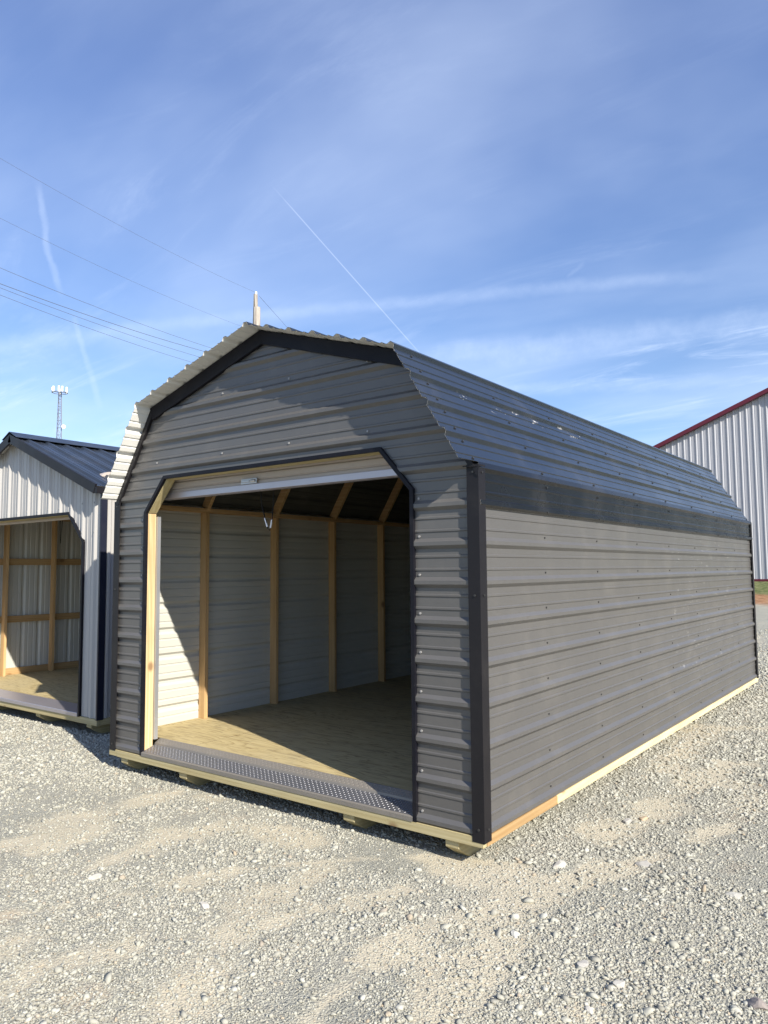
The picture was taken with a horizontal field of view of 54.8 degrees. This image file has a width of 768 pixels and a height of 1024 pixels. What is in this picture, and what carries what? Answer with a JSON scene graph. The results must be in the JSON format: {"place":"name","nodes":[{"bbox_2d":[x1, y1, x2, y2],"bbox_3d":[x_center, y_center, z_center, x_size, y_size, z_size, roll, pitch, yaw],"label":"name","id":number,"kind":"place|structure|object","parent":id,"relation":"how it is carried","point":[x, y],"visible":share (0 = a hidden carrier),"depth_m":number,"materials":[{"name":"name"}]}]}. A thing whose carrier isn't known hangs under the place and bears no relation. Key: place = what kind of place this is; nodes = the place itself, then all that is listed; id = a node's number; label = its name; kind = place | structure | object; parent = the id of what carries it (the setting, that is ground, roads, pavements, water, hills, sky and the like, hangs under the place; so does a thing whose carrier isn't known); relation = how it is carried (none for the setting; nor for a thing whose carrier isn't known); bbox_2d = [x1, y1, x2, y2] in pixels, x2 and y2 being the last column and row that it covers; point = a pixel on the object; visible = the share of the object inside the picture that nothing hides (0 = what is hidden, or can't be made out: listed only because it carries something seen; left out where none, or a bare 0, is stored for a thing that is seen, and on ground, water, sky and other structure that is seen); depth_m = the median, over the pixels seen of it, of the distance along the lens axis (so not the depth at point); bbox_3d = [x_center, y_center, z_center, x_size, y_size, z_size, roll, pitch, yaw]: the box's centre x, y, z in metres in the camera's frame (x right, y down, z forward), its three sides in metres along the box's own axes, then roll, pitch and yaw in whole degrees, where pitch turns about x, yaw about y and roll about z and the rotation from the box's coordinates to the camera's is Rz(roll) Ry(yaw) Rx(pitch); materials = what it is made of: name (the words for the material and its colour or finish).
{"place":"outdoors","nodes":[
{"label":"outdoors","id":0,"kind":"place"},
{"bbox_2d":[0,581,767,1023],"bbox_3d":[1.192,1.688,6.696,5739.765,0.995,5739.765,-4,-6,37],"label":"gravel ground","id":1,"kind":"structure","parent":0,"point":[430,859],"depth_m":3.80,"materials":[{"name":"grey gravel"}]},
{"bbox_2d":[51,386,67,438],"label":"radio mast","id":2,"kind":"object","parent":1,"relation":"on","point":[61,391],"visible":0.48,"depth_m":149.54,"materials":[{"name":"white metal"}]},
{"bbox_2d":[0,432,119,732],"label":"utility shed","id":3,"kind":"structure","parent":1,"relation":"on","point":[56,550],"depth_m":8.69,"materials":[{"name":"grey paint"}]},
{"bbox_2d":[0,472,110,525],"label":"roll up door","id":4,"kind":"structure","parent":3,"relation":"in","point":[104,474],"depth_m":8.54,"materials":[{"name":"grey metal"}]},
{"bbox_2d":[88,873,101,879],"bbox_3d":[-1.560,1.971,3.988,0.052,0.033,0.077,-4,-6,37],"label":"rock","id":5,"kind":"object","parent":1,"relation":"on","point":[95,876],"visible":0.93,"depth_m":3.98,"materials":[{"name":"white stone"}]},
{"bbox_2d":[200,901,209,908],"bbox_3d":[-0.871,1.917,3.604,0.046,0.035,0.060,1,-5,-13],"label":"rock","id":6,"kind":"object","parent":1,"relation":"on","point":[204,905],"visible":1,"depth_m":3.59,"materials":[{"name":"white stone"}]},
{"bbox_2d":[253,291,259,324],"bbox_3d":[-5.056,-2.499,29.464,0.400,12.890,0.340,-4,-6,37],"label":"utility pole","id":7,"kind":"object","parent":1,"relation":"on","point":[256,314],"visible":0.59,"depth_m":29.82,"materials":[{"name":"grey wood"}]},
{"bbox_2d":[1,295,189,361],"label":"overhead wire","id":8,"kind":"object","parent":7,"relation":"attached to","point":[86,327],"visible":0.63,"depth_m":22.20,"materials":[{"name":"black metal"}]},
{"bbox_2d":[1,288,197,356],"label":"overhead wire","id":9,"kind":"object","parent":7,"relation":"attached to","point":[93,322],"visible":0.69,"depth_m":22.50,"materials":[{"name":"black metal"}]},
{"bbox_2d":[1,284,201,350],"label":"overhead wire","id":10,"kind":"object","parent":7,"relation":"attached to","point":[94,317],"visible":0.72,"depth_m":22.26,"materials":[{"name":"black metal"}]},
{"bbox_2d":[1,268,209,347],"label":"overhead wire","id":11,"kind":"object","parent":7,"relation":"attached to","point":[100,308],"visible":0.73,"depth_m":22.69,"materials":[{"name":"black metal"}]},
{"bbox_2d":[0,158,255,292],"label":"overhead wire","id":12,"kind":"object","parent":7,"relation":"attached to","point":[123,227],"visible":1,"depth_m":23.66,"materials":[{"name":"black metal"}]},
{"bbox_2d":[43,239,236,324],"bbox_3d":[-9.451,-7.951,21.250,0.006,0.632,19.535,-3,-5,26],"label":"overhead wire","id":13,"kind":"object","parent":7,"relation":"attached to","point":[128,279],"visible":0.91,"depth_m":23.64,"materials":[{"name":"black metal"}]},
{"bbox_2d":[100,321,758,855],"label":"garage shed","id":14,"kind":"structure","parent":1,"relation":"on","point":[362,583],"depth_m":5.75,"materials":[{"name":"grey metal"}]},
{"bbox_2d":[165,455,398,500],"bbox_3d":[-0.723,-0.432,5.552,2.589,0.549,0.384,-4,-6,37],"label":"roll up door","id":15,"kind":"structure","parent":14,"relation":"in","point":[375,467],"depth_m":5.33,"materials":[{"name":"metal"}]},
{"bbox_2d":[511,930,519,937],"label":"rock","id":16,"kind":"object","parent":1,"relation":"on","point":[515,934],"visible":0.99,"depth_m":3.31,"materials":[{"name":"white stone"}]},
{"bbox_2d":[553,860,565,868],"bbox_3d":[0.967,1.949,4.087,0.094,0.044,0.053,3,-6,-39],"label":"rock","id":17,"kind":"object","parent":1,"relation":"on","point":[560,864],"visible":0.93,"depth_m":4.07,"materials":[{"name":"white stone"}]},
{"bbox_2d":[577,960,588,967],"bbox_3d":[0.818,1.863,3.045,0.062,0.028,0.041,2,-5,-33],"label":"rock","id":18,"kind":"object","parent":1,"relation":"on","point":[583,963],"visible":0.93,"depth_m":3.04,"materials":[{"name":"white stone"}]},
{"bbox_2d":[585,1005,593,1014],"bbox_3d":[0.761,1.851,2.746,0.031,0.031,0.045,0,-4,-2],"label":"rock","id":19,"kind":"object","parent":1,"relation":"on","point":[590,1012],"visible":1,"depth_m":2.74,"materials":[{"name":"white stone"}]},
{"bbox_2d":[613,980,624,988],"bbox_3d":[0.917,1.846,2.891,0.047,0.034,0.036,-1,-4,8],"label":"rock","id":20,"kind":"object","parent":1,"relation":"on","point":[619,984],"visible":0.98,"depth_m":2.88,"materials":[{"name":"white stone"}]},
{"bbox_2d":[623,818,631,822],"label":"rock","id":21,"kind":"object","parent":1,"relation":"on","point":[627,820],"visible":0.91,"depth_m":4.80,"materials":[{"name":"white stone"}]},
{"bbox_2d":[635,860,651,866],"bbox_3d":[1.442,1.953,4.105,0.085,0.023,0.099,4,-6,-44],"label":"rock","id":22,"kind":"object","parent":1,"relation":"on","point":[646,863],"visible":0.91,"depth_m":4.09,"materials":[{"name":"white stone"}]},
{"bbox_2d":[639,816,647,820],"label":"rock","id":23,"kind":"object","parent":1,"relation":"on","point":[643,818],"visible":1,"depth_m":4.86,"materials":[{"name":"beige stone"}]},
{"bbox_2d":[725,891,742,899],"bbox_3d":[1.733,1.904,3.688,0.058,0.028,0.093,4,-6,-43],"label":"rock","id":24,"kind":"object","parent":1,"relation":"on","point":[738,896],"visible":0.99,"depth_m":3.67,"materials":[{"name":"white stone"}]},
{"bbox_2d":[747,997,767,1009],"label":"rock","id":25,"kind":"object","parent":1,"relation":"on","point":[756,1003],"visible":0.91,"depth_m":2.74,"materials":[{"name":"grey stone"}]},
{"bbox_2d":[0,0,767,446],"label":"sky","id":26,"kind":"structure","parent":0,"point":[561,204],"materials":[{"name":"blue"}]},
{"bbox_2d":[653,388,767,581],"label":"metal barn","id":27,"kind":"structure","parent":0,"point":[728,447],"depth_m":36.62,"materials":[{"name":"white paint"}]}
]}

